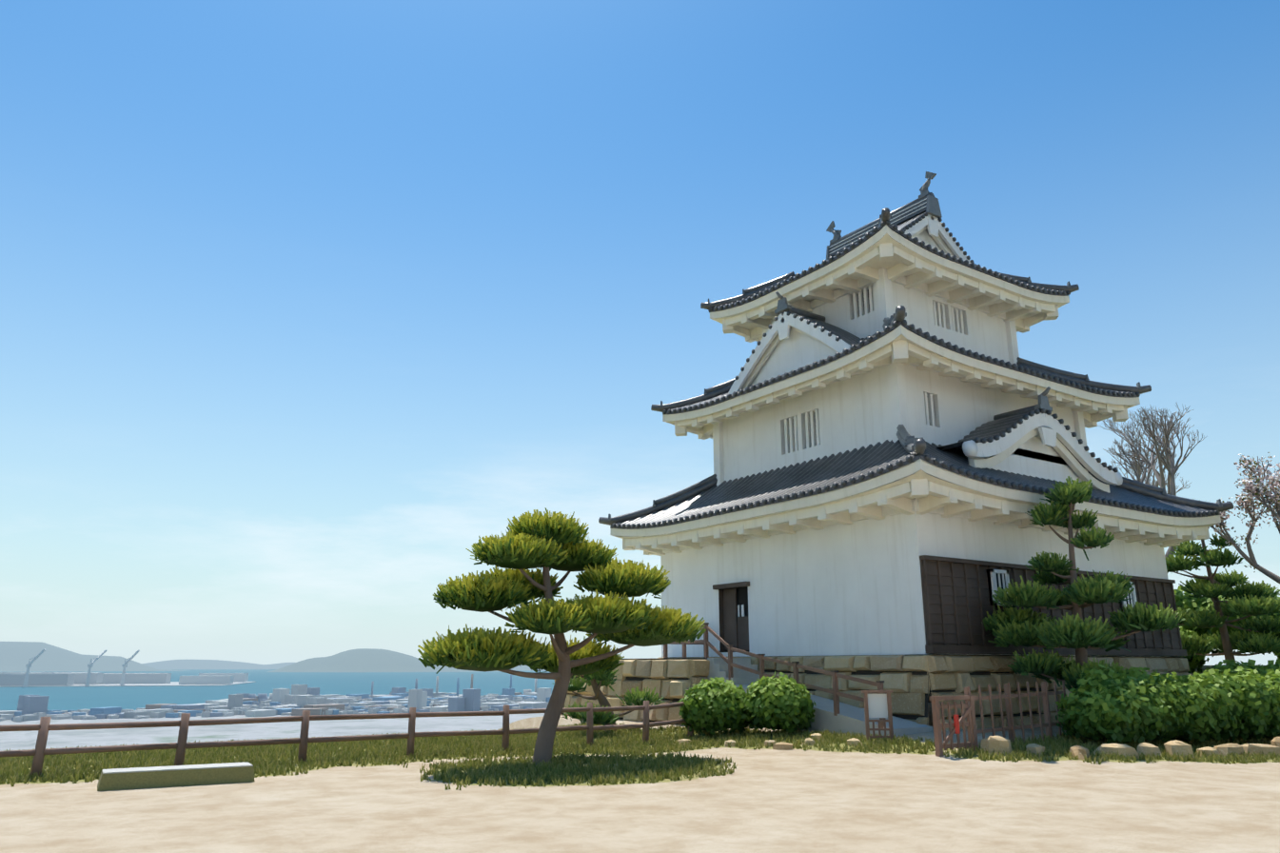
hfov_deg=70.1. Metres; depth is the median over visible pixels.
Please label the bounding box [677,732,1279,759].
border stones
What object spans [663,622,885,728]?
ramp railing
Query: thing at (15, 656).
island
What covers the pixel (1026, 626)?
pine
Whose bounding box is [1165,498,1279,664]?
pine
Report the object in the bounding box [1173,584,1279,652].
shrub
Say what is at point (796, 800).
ground
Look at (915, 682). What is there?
castle stone base
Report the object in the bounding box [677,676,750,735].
round bush
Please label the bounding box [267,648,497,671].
island
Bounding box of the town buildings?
[0,673,551,721]
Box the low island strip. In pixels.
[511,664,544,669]
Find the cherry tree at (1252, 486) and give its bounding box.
[1208,452,1279,583]
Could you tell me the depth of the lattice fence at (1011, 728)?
17.32 m
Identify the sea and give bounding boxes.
[0,669,554,710]
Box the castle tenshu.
[598,171,1233,657]
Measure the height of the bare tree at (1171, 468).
10.602 m
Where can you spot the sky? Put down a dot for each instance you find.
(303, 303)
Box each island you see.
[0,641,190,671]
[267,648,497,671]
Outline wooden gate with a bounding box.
[929,694,978,756]
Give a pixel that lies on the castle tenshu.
(890, 423)
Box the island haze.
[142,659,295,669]
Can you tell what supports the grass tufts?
on the ground
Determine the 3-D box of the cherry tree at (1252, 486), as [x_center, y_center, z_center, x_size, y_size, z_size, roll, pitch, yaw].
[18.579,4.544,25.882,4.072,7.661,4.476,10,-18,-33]
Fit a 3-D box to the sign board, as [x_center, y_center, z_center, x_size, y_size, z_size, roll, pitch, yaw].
[4.675,5.666,17.869,0.600,0.952,0.108,0,-15,1]
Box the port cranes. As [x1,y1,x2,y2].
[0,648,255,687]
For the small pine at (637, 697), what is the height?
2.382 m
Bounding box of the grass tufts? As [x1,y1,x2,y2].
[0,721,1279,789]
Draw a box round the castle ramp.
[661,657,933,736]
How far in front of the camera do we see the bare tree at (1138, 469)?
39.14 m
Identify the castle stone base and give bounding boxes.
[554,653,1192,729]
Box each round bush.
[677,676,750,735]
[741,670,815,732]
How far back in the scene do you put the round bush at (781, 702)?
19.36 m
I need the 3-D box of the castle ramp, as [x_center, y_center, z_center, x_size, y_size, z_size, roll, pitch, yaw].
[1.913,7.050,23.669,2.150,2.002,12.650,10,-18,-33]
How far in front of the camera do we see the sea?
2712.85 m
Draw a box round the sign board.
[861,689,893,740]
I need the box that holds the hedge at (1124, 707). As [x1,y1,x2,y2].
[1054,663,1279,743]
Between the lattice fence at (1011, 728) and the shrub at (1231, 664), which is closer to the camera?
the lattice fence at (1011, 728)
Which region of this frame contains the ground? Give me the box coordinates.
[0,665,1279,852]
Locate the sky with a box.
[0,0,1279,665]
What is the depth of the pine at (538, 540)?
15.40 m
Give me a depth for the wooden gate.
16.09 m
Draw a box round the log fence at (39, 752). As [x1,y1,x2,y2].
[0,689,693,775]
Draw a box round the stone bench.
[97,762,254,790]
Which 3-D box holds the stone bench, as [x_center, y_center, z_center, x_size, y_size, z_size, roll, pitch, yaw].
[-6.458,4.896,12.743,1.950,0.255,0.550,8,-17,-29]
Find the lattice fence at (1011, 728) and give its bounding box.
[964,680,1069,748]
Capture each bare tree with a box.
[1100,402,1205,572]
[1103,410,1191,492]
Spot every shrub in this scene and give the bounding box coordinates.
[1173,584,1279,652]
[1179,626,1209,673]
[1205,658,1279,680]
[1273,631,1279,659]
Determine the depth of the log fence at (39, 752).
15.50 m
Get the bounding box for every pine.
[417,507,706,765]
[551,635,665,731]
[982,475,1185,690]
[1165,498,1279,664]

